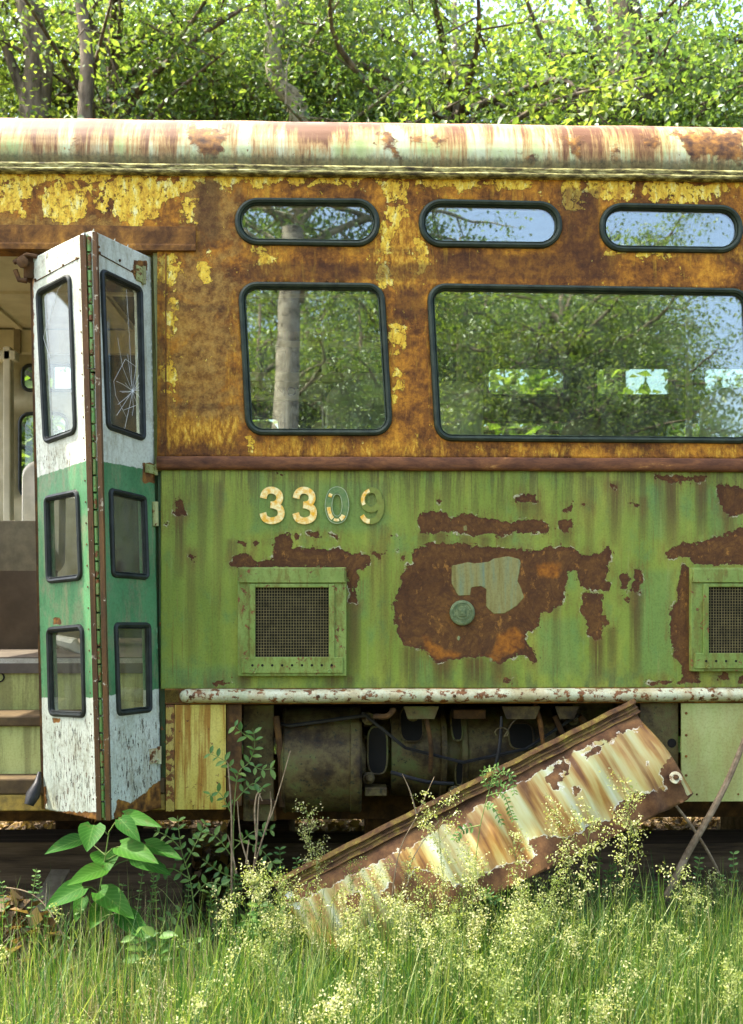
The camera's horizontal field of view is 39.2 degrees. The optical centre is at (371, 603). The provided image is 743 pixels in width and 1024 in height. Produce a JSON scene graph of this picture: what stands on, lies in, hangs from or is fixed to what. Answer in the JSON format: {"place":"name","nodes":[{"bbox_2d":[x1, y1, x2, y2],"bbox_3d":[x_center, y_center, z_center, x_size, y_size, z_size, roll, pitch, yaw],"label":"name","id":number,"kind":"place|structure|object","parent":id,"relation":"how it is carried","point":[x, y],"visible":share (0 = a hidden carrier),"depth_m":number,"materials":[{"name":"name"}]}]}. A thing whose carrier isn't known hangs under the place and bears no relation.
{"place":"outdoors","nodes":[
{"label":"outdoors","id":0,"kind":"place"},
{"bbox_2d":[2,736,717,972],"bbox_3d":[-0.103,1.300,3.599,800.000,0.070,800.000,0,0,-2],"label":"ground","id":1,"kind":"structure","parent":0,"point":[214,857],"depth_m":4.91,"materials":[{"name":"brown soil"}]},
{"bbox_2d":[0,3,63,113],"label":"tree","id":2,"kind":"object","parent":1,"relation":"on","point":[5,81],"depth_m":12.51,"materials":[{"name":"green plant"}]},
{"bbox_2d":[0,869,83,971],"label":"weed","id":3,"kind":"object","parent":1,"relation":"on","point":[31,907],"visible":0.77,"depth_m":3.27,"materials":[{"name":"green plant"}]},
{"bbox_2d":[22,369,64,471],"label":"shrub","id":4,"kind":"object","parent":1,"relation":"on","point":[30,443],"visible":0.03,"depth_m":10.18,"materials":[{"name":"green plant"}]},
{"bbox_2d":[22,416,64,467],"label":"shrub","id":5,"kind":"object","parent":1,"relation":"on","point":[30,436],"depth_m":10.29,"materials":[{"name":"green plant"}]},
{"bbox_2d":[49,903,88,999],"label":"seed stalk","id":6,"kind":"object","parent":1,"relation":"on","point":[53,908],"visible":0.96,"depth_m":3.08,"materials":[{"name":"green plant"}]},
{"bbox_2d":[0,829,191,931],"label":"timber beam","id":7,"kind":"structure","parent":1,"relation":"on","point":[23,855],"depth_m":4.06,"materials":[{"name":"brown wood"}]},
{"bbox_2d":[0,118,742,833],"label":"streetcar","id":8,"kind":"object","parent":7,"relation":"on","point":[376,582],"visible":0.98,"depth_m":3.61,"materials":[{"name":"yellow paint"}]},
{"bbox_2d":[30,233,104,822],"bbox_3d":[-1.018,-0.234,3.463,0.414,1.911,0.077,0,0,42],"label":"door leaf","id":9,"kind":"structure","parent":8,"relation":"in","point":[71,742],"depth_m":3.43,"materials":[{"name":"paint"}]},
{"bbox_2d":[84,229,161,819],"bbox_3d":[-0.815,-0.246,3.465,0.083,1.937,0.333,0,0,27],"label":"door leaf","id":10,"kind":"structure","parent":8,"relation":"in","point":[125,460],"depth_m":3.45,"materials":[{"name":"paint"}]},
{"bbox_2d":[235,198,379,246],"bbox_3d":[-0.221,-1.314,3.595,0.501,0.168,0.024,0,0,-2],"label":"window","id":11,"kind":"structure","parent":8,"relation":"in","point":[252,202],"depth_m":3.59,"materials":[{"name":"rubber"}]},
{"bbox_2d":[239,282,391,435],"bbox_3d":[-0.193,-0.842,3.596,0.530,0.530,0.024,0,0,-2],"label":"window","id":12,"kind":"structure","parent":8,"relation":"in","point":[249,287],"depth_m":3.59,"materials":[{"name":"rubber"}]},
{"bbox_2d":[273,699,692,972],"bbox_3d":[0.373,0.728,3.375,1.379,0.808,0.214,0,0,-13],"label":"fallen skirt panel","id":13,"kind":"object","parent":8,"relation":"hanging from","point":[623,742],"visible":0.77,"depth_m":3.38,"materials":[{"name":"paint"}]},
{"bbox_2d":[419,199,561,248],"bbox_3d":[0.413,-1.314,3.613,0.501,0.170,0.024,0,0,-2],"label":"window","id":14,"kind":"structure","parent":8,"relation":"in","point":[433,204],"depth_m":3.61,"materials":[{"name":"rubber"}]},
{"bbox_2d":[427,283,742,443],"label":"window","id":15,"kind":"structure","parent":8,"relation":"in","point":[738,293],"depth_m":3.61,"materials":[{"name":"rubber"}]},
{"bbox_2d":[599,203,742,253],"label":"window","id":16,"kind":"structure","parent":8,"relation":"in","point":[725,209],"depth_m":3.62,"materials":[{"name":"rubber"}]},
{"bbox_2d":[45,809,181,968],"bbox_3d":[-0.812,0.978,3.258,0.437,0.644,0.205,0,0,-2],"label":"broad leaf weed","id":17,"kind":"object","parent":1,"relation":"on","point":[135,850],"visible":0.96,"depth_m":3.25,"materials":[{"name":"green plant"}]},
{"bbox_2d":[36,872,233,980],"bbox_3d":[-0.792,1.076,3.497,0.666,0.452,0.014,0,0,-2],"label":"weed","id":18,"kind":"object","parent":1,"relation":"on","point":[151,901],"visible":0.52,"depth_m":3.50,"materials":[{"name":"green plant"}]},
{"bbox_2d":[1,0,274,120],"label":"tree","id":19,"kind":"object","parent":1,"relation":"on","point":[132,83],"visible":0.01,"depth_m":13.64,"materials":[{"name":"green plant"}]},
{"bbox_2d":[121,924,202,996],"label":"weed","id":20,"kind":"object","parent":1,"relation":"on","point":[151,935],"visible":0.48,"depth_m":3.16,"materials":[{"name":"green plant"}]},
{"bbox_2d":[0,0,325,436],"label":"tree","id":21,"kind":"object","parent":1,"relation":"on","point":[26,102],"visible":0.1,"depth_m":11.93,"materials":[{"name":"green plant"}]},
{"bbox_2d":[0,0,328,120],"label":"tree","id":22,"kind":"object","parent":1,"relation":"on","point":[86,106],"visible":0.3,"depth_m":11.81,"materials":[{"name":"green plant"}]},
{"bbox_2d":[153,815,229,936],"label":"pinnate weed","id":23,"kind":"object","parent":1,"relation":"on","point":[182,867],"visible":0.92,"depth_m":3.32,"materials":[{"name":"green plant"}]},
{"bbox_2d":[192,720,284,962],"bbox_3d":[-0.429,0.838,3.365,0.298,0.924,0.044,0,0,-2],"label":"pinnate weed","id":24,"kind":"object","parent":1,"relation":"on","point":[254,787],"visible":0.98,"depth_m":3.37,"materials":[{"name":"green plant"}]},
{"bbox_2d":[10,0,473,370],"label":"tree","id":25,"kind":"object","parent":1,"relation":"on","point":[229,67],"visible":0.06,"depth_m":13.02,"materials":[{"name":"green plant"}]},
{"bbox_2d":[204,846,302,962],"bbox_3d":[-0.372,1.046,3.388,0.349,0.510,0.022,0,0,-2],"label":"weed","id":26,"kind":"object","parent":1,"relation":"on","point":[240,883],"visible":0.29,"depth_m":3.39,"materials":[{"name":"green plant"}]},
{"bbox_2d":[235,858,278,961],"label":"seed stalk","id":27,"kind":"object","parent":1,"relation":"on","point":[256,888],"visible":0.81,"depth_m":3.11,"materials":[{"name":"yellow plant"}]},
{"bbox_2d":[226,751,290,941],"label":"bare twigs","id":28,"kind":"object","parent":1,"relation":"on","point":[245,854],"visible":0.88,"depth_m":3.35,"materials":[{"name":"brown wood"}]},
{"bbox_2d":[227,819,294,868],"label":"timber block","id":29,"kind":"structure","parent":1,"relation":"on","point":[284,824],"depth_m":4.99,"materials":[{"name":"brown wood"}]},
{"bbox_2d":[237,901,285,956],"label":"weed","id":30,"kind":"object","parent":1,"relation":"on","point":[254,915],"visible":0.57,"depth_m":3.19,"materials":[{"name":"green plant"}]},
{"bbox_2d":[13,0,549,123],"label":"tree","id":31,"kind":"object","parent":1,"relation":"on","point":[289,94],"visible":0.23,"depth_m":12.51,"materials":[{"name":"green plant"}]},
{"bbox_2d":[285,891,292,952],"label":"white flower","id":32,"kind":"object","parent":1,"relation":"on","point":[288,893],"visible":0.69,"depth_m":3.17,"materials":[{"name":"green plant"}]},
{"bbox_2d":[294,902,300,961],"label":"white flower","id":33,"kind":"object","parent":1,"relation":"on","point":[298,907],"visible":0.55,"depth_m":3.17,"materials":[{"name":"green plant"}]},
{"bbox_2d":[295,800,329,876],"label":"seed stalk","id":34,"kind":"object","parent":1,"relation":"on","point":[307,838],"visible":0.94,"depth_m":3.31,"materials":[{"name":"green plant"}]},
{"bbox_2d":[200,0,514,121],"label":"tree","id":35,"kind":"object","parent":1,"relation":"on","point":[427,42],"visible":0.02,"depth_m":14.88,"materials":[{"name":"green plant"}]},
{"bbox_2d":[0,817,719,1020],"bbox_3d":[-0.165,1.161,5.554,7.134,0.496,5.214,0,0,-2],"label":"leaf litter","id":36,"kind":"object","parent":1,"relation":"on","point":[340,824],"visible":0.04,"depth_m":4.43,"materials":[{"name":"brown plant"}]},
{"bbox_2d":[2,887,74,958],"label":"fallen branch","id":37,"kind":"object","parent":36,"relation":"on","point":[45,906],"visible":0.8,"depth_m":3.26,"materials":[{"name":"brown wood"}]},
{"bbox_2d":[22,869,69,924],"bbox_3d":[-1.178,1.088,3.691,0.071,0.168,0.483,0,0,2],"label":"wooden board","id":38,"kind":"object","parent":36,"relation":"on","point":[54,881],"visible":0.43,"depth_m":3.84,"materials":[{"name":"grey wood"}]},
{"bbox_2d":[0,846,742,1023],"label":"seeding grass","id":39,"kind":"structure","parent":1,"relation":"on","point":[519,915],"depth_m":2.82,"materials":[{"name":"green plant"}]},
{"bbox_2d":[0,876,742,1023],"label":"dry grass","id":40,"kind":"structure","parent":1,"relation":"on","point":[107,991],"depth_m":2.97,"materials":[{"name":"plant"}]},
{"bbox_2d":[348,859,394,935],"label":"seed stalk","id":41,"kind":"object","parent":1,"relation":"on","point":[366,884],"visible":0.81,"depth_m":3.16,"materials":[{"name":"yellow plant"}]},
{"bbox_2d":[237,831,512,901],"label":"timber beam","id":42,"kind":"structure","parent":1,"relation":"on","point":[292,842],"depth_m":4.51,"materials":[{"name":"brown wood"}]},
{"bbox_2d":[390,774,438,946],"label":"bare twigs","id":43,"kind":"object","parent":1,"relation":"on","point":[405,837],"visible":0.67,"depth_m":3.24,"materials":[{"name":"brown wood"}]},
{"bbox_2d":[140,0,736,385],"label":"tree","id":44,"kind":"object","parent":1,"relation":"on","point":[453,75],"visible":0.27,"depth_m":11.85,"materials":[{"name":"green plant"}]},
{"bbox_2d":[412,789,464,953],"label":"seed stalk","id":45,"kind":"object","parent":1,"relation":"on","point":[431,837],"visible":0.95,"depth_m":3.12,"materials":[{"name":"yellow plant"}]},
{"bbox_2d":[445,836,493,994],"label":"seed stalk","id":46,"kind":"object","parent":1,"relation":"on","point":[471,867],"visible":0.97,"depth_m":2.97,"materials":[{"name":"yellow plant"}]},
{"bbox_2d":[242,369,699,753],"bbox_3d":[0.054,-0.381,9.839,6.368,5.390,6.376,0,0,10],"label":"shrub","id":47,"kind":"object","parent":1,"relation":"on","point":[530,381],"depth_m":9.22,"materials":[{"name":"green plant"}]},
{"bbox_2d":[450,763,517,927],"bbox_3d":[0.345,0.892,3.195,0.211,0.816,0.066,0,0,-2],"label":"feathery weed","id":48,"kind":"object","parent":1,"relation":"on","point":[496,783],"visible":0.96,"depth_m":3.19,"materials":[{"name":"green plant"}]},
{"bbox_2d":[501,823,535,977],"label":"seed stalk","id":49,"kind":"object","parent":1,"relation":"on","point":[522,848],"visible":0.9,"depth_m":3.17,"materials":[{"name":"yellow plant"}]},
{"bbox_2d":[316,0,742,393],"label":"tree","id":50,"kind":"object","parent":1,"relation":"on","point":[633,29],"visible":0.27,"depth_m":13.07,"materials":[{"name":"green plant"}]},
{"bbox_2d":[544,793,580,919],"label":"seed stalk","id":51,"kind":"object","parent":1,"relation":"on","point":[552,816],"visible":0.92,"depth_m":3.24,"materials":[{"name":"yellow plant"}]},
{"bbox_2d":[545,844,588,951],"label":"seed stalk","id":52,"kind":"object","parent":1,"relation":"on","point":[563,854],"visible":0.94,"depth_m":3.18,"materials":[{"name":"yellow plant"}]},
{"bbox_2d":[431,11,724,425],"bbox_3d":[2.695,-3.734,16.673,7.028,10.280,6.922,0,0,-2],"label":"tree","id":53,"kind":"object","parent":1,"relation":"on","point":[559,377],"depth_m":15.26,"materials":[{"name":"green plant"}]},
{"bbox_2d":[570,796,619,1005],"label":"seed stalk","id":54,"kind":"object","parent":1,"relation":"on","point":[586,860],"visible":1,"depth_m":3.03,"materials":[{"name":"yellow plant"}]},
{"bbox_2d":[466,0,736,124],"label":"tree","id":55,"kind":"object","parent":1,"relation":"on","point":[568,13],"depth_m":17.10,"materials":[{"name":"green plant"}]},
{"bbox_2d":[528,856,677,931],"bbox_3d":[0.779,1.074,3.501,0.520,0.455,0.020,0,0,-2],"label":"weed","id":56,"kind":"object","parent":1,"relation":"on","point":[610,870],"visible":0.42,"depth_m":3.50,"materials":[{"name":"green plant"}]},
{"bbox_2d":[486,0,742,434],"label":"tree","id":57,"kind":"object","parent":1,"relation":"on","point":[666,121],"visible":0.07,"depth_m":14.30,"materials":[{"name":"green plant"}]},
{"bbox_2d":[490,369,742,435],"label":"shrub","id":58,"kind":"object","parent":1,"relation":"on","point":[715,386],"visible":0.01,"depth_m":11.63,"materials":[{"name":"green plant"}]},
{"bbox_2d":[506,369,742,436],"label":"shrub","id":59,"kind":"object","parent":1,"relation":"on","point":[696,432],"depth_m":9.99,"materials":[{"name":"green plant"}]},
{"bbox_2d":[513,829,742,933],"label":"timber beam","id":60,"kind":"structure","parent":1,"relation":"on","point":[668,847],"depth_m":4.03,"materials":[{"name":"brown wood"}]},
{"bbox_2d":[599,767,656,963],"bbox_3d":[0.782,0.896,3.132,0.179,0.807,0.101,0,0,-26],"label":"seed stalk","id":61,"kind":"object","parent":1,"relation":"on","point":[628,800],"visible":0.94,"depth_m":3.14,"materials":[{"name":"yellow plant"}]},
{"bbox_2d":[608,806,650,980],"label":"seed stalk","id":62,"kind":"object","parent":1,"relation":"on","point":[623,840],"visible":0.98,"depth_m":3.08,"materials":[{"name":"yellow plant"}]},
{"bbox_2d":[554,377,722,435],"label":"shrub","id":63,"kind":"object","parent":1,"relation":"on","point":[675,432],"depth_m":10.96,"materials":[{"name":"green plant"}]},
{"bbox_2d":[549,5,742,385],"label":"tree","id":64,"kind":"object","parent":1,"relation":"on","point":[712,123],"visible":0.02,"depth_m":14.42,"materials":[{"name":"green plant"}]},
{"bbox_2d":[656,858,702,939],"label":"seed stalk","id":65,"kind":"object","parent":1,"relation":"on","point":[670,875],"visible":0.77,"depth_m":3.24,"materials":[{"name":"yellow plant"}]},
{"bbox_2d":[619,0,742,388],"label":"tree","id":66,"kind":"object","parent":1,"relation":"on","point":[715,91],"visible":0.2,"depth_m":12.36,"materials":[{"name":"green plant"}]},
{"bbox_2d":[650,851,739,931],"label":"weed","id":67,"kind":"object","parent":1,"relation":"on","point":[731,865],"visible":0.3,"depth_m":3.53,"materials":[{"name":"green plant"}]},
{"bbox_2d":[675,805,719,873],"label":"fallen branch","id":68,"kind":"object","parent":1,"relation":"on","point":[694,831],"visible":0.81,"depth_m":3.62,"materials":[{"name":"brown wood"}]},
{"bbox_2d":[662,737,742,898],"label":"fallen branch","id":69,"kind":"object","parent":1,"relation":"on","point":[693,842],"visible":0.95,"depth_m":3.55,"materials":[{"name":"brown wood"}]},
{"bbox_2d":[704,866,730,915],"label":"seed stalk","id":70,"kind":"object","parent":1,"relation":"on","point":[714,879],"visible":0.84,"depth_m":3.44,"materials":[{"name":"green plant"}]},
{"bbox_2d":[720,817,742,828],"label":"timber block","id":71,"kind":"structure","parent":1,"relation":"on","point":[731,822],"depth_m":5.49,"materials":[{"name":"brown wood"}]},
{"bbox_2d":[0,736,742,1023],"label":"grass","id":72,"kind":"structure","parent":0,"point":[396,1003],"depth_m":2.89,"materials":[{"name":"green plant"}]},
{"bbox_2d":[1,0,742,434],"label":"sky","id":73,"kind":"structure","parent":0,"point":[655,381],"materials":[{"name":"white"}]}
]}

